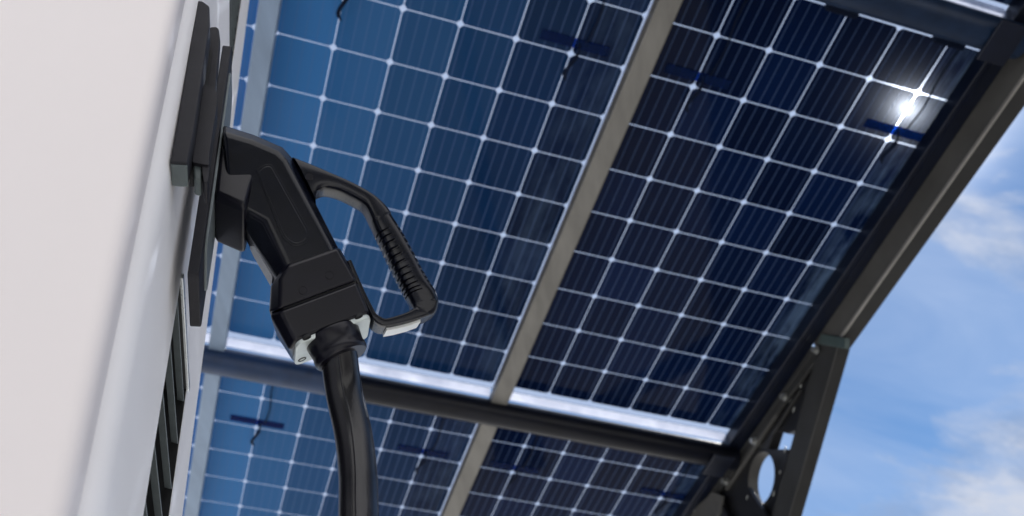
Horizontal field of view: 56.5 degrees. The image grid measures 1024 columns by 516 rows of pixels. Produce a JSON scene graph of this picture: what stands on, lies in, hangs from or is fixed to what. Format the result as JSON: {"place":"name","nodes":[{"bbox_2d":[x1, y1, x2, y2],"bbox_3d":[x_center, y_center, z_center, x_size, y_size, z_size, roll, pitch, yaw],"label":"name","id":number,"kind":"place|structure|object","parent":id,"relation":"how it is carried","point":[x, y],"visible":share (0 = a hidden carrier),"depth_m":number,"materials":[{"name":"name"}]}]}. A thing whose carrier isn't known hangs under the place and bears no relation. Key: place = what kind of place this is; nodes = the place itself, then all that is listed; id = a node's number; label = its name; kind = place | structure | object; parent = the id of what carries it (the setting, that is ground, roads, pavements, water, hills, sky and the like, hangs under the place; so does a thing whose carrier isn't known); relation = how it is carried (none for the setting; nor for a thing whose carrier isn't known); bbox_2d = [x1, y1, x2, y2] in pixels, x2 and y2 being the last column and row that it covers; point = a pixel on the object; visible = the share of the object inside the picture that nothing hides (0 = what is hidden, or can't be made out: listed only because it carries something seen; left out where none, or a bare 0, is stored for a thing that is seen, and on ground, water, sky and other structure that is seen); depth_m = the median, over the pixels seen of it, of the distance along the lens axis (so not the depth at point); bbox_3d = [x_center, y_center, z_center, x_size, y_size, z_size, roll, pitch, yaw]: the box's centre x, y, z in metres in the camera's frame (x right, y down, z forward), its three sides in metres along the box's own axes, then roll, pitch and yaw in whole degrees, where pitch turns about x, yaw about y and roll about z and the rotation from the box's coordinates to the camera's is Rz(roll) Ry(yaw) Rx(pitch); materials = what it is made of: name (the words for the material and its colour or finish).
{"place":"outdoors","nodes":[
{"label":"outdoors","id":0,"kind":"place"},
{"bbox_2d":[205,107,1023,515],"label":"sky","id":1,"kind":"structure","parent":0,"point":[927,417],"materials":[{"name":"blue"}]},
{"label":"ground","id":2,"kind":"structure","parent":0,"visible":0},
{"bbox_2d":[0,0,248,515],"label":"ev charger","id":3,"kind":"object","parent":2,"relation":"on","point":[102,342],"visible":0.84,"depth_m":0.68,"materials":[{"name":"paint"}]},
{"bbox_2d":[0,0,184,515],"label":"door","id":4,"kind":"structure","parent":3,"relation":"in","point":[83,83],"depth_m":0.65,"materials":[{"name":"white paint"}]},
{"bbox_2d":[170,1,219,203],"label":"cover","id":5,"kind":"object","parent":3,"relation":"attached to","point":[193,147],"visible":1,"depth_m":0.82,"materials":[{"name":"black plastic"}]},
{"bbox_2d":[187,46,251,326],"bbox_3d":[-0.284,-0.080,0.945,0.061,0.327,0.082,4,-43,-13],"label":"charging inlet","id":6,"kind":"object","parent":3,"relation":"attached to","point":[221,215],"visible":0.95,"depth_m":0.90,"materials":[{"name":"black plastic"},{"name":"dark grey plastic"}]},
{"bbox_2d":[223,126,438,370],"bbox_3d":[-0.188,0.002,0.937,0.227,0.236,0.108,13,-46,-22],"label":"charging gun","id":7,"kind":"object","parent":6,"relation":"attached to","point":[322,311],"visible":1,"depth_m":0.91,"materials":[{"name":"black plastic"}]},
{"bbox_2d":[322,350,378,515],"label":"charging cable","id":8,"kind":"object","parent":7,"relation":"attached to","point":[355,452],"visible":0.98,"depth_m":0.85,"materials":[{"name":"rubber"}]},
{"bbox_2d":[184,0,1023,515],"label":"canopy frame","id":9,"kind":"object","parent":2,"relation":"on","point":[798,386],"visible":0.97,"depth_m":3.15,"materials":[{"name":"grey metal"}]},
{"bbox_2d":[182,373,204,515],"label":"solar panel","id":10,"kind":"object","parent":9,"relation":"attached to","point":[197,413],"depth_m":3.57,"materials":[{"name":"grey"}]},
{"bbox_2d":[206,0,258,333],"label":"solar panel","id":11,"kind":"object","parent":9,"relation":"attached to","point":[248,39],"depth_m":2.69,"materials":[{"name":"blue"}]},
{"bbox_2d":[199,376,477,515],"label":"solar panel","id":12,"kind":"object","parent":9,"relation":"attached to","point":[272,451],"visible":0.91,"depth_m":3.68,"materials":[{"name":"blue"}]},
{"bbox_2d":[228,0,653,388],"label":"solar panel","id":13,"kind":"object","parent":9,"relation":"attached to","point":[457,138],"visible":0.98,"depth_m":2.79,"materials":[{"name":"blue glass"}]},
{"bbox_2d":[459,427,704,515],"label":"solar panel","id":14,"kind":"object","parent":9,"relation":"attached to","point":[519,473],"visible":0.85,"depth_m":3.81,"materials":[{"name":"blue"}]},
{"bbox_2d":[513,0,978,433],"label":"solar panel","id":15,"kind":"object","parent":9,"relation":"on","point":[765,150],"visible":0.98,"depth_m":2.96,"materials":[{"name":"blue"}]},
{"bbox_2d":[976,0,1011,10],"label":"solar panel","id":16,"kind":"object","parent":9,"relation":"attached to","point":[1003,4],"depth_m":2.58,"materials":[{"name":"grey"}]}
]}

